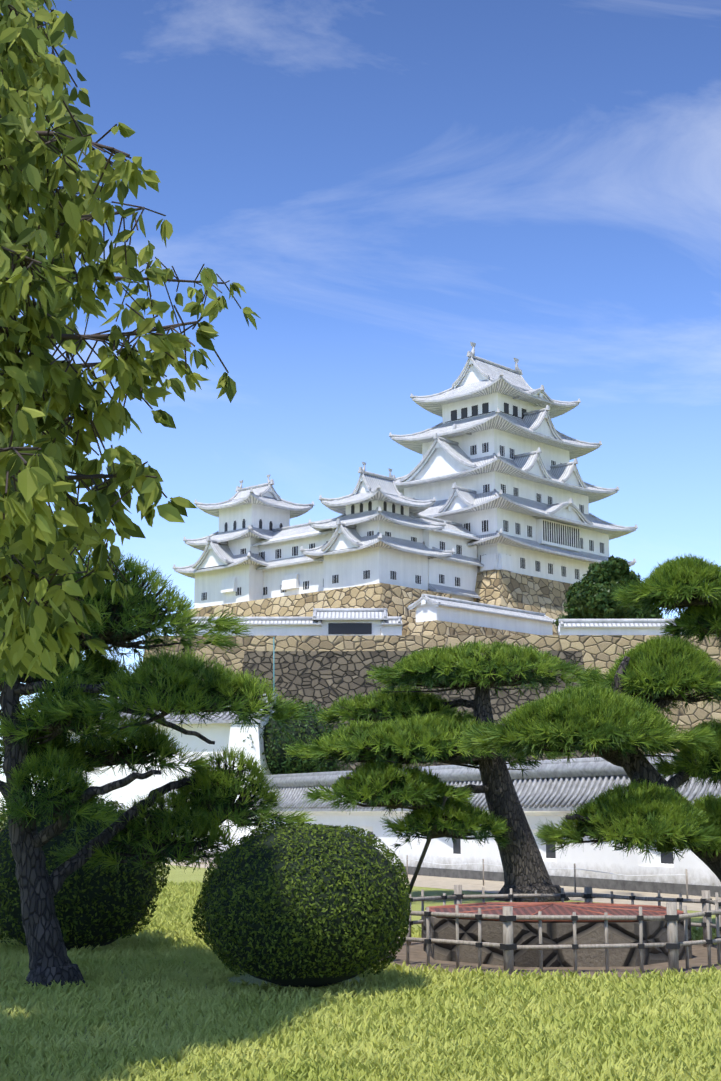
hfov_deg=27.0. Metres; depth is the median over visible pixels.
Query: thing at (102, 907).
dark bush
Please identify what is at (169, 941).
grass
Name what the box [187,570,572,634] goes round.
stone bases
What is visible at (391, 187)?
sky
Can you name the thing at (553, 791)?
long wall
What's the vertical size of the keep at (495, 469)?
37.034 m
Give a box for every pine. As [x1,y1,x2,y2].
[0,550,314,989]
[283,639,602,901]
[455,553,720,881]
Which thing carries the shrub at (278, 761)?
on the ground at (177, 874)
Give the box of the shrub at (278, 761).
[243,696,353,774]
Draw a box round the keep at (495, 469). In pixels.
[389,342,637,583]
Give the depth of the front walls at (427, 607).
192.93 m
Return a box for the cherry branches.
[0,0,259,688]
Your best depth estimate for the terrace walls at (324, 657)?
120.30 m
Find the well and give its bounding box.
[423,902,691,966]
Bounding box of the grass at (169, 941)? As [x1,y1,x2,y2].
[0,880,720,1080]
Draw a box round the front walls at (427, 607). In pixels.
[408,594,555,634]
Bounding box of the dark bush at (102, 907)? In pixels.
[0,793,170,950]
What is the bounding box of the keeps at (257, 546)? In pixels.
[173,462,483,607]
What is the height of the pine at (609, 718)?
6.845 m
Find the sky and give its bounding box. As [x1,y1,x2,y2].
[0,0,720,812]
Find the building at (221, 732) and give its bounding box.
[67,693,277,861]
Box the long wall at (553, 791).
[256,753,720,897]
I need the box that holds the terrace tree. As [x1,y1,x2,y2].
[552,555,663,633]
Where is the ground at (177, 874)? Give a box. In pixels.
[0,813,720,1080]
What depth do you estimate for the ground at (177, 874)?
19.01 m
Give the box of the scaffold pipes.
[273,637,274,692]
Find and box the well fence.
[379,885,720,973]
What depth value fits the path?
23.03 m
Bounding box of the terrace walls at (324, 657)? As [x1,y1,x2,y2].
[142,608,598,770]
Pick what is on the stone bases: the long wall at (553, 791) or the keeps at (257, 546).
the keeps at (257, 546)
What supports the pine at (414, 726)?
on the ground at (177, 874)
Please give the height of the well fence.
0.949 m
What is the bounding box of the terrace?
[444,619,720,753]
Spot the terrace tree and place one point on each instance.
(590, 597)
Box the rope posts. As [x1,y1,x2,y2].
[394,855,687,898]
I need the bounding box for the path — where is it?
[165,862,720,977]
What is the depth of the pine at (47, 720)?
18.49 m
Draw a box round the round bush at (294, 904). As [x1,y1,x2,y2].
[191,822,410,986]

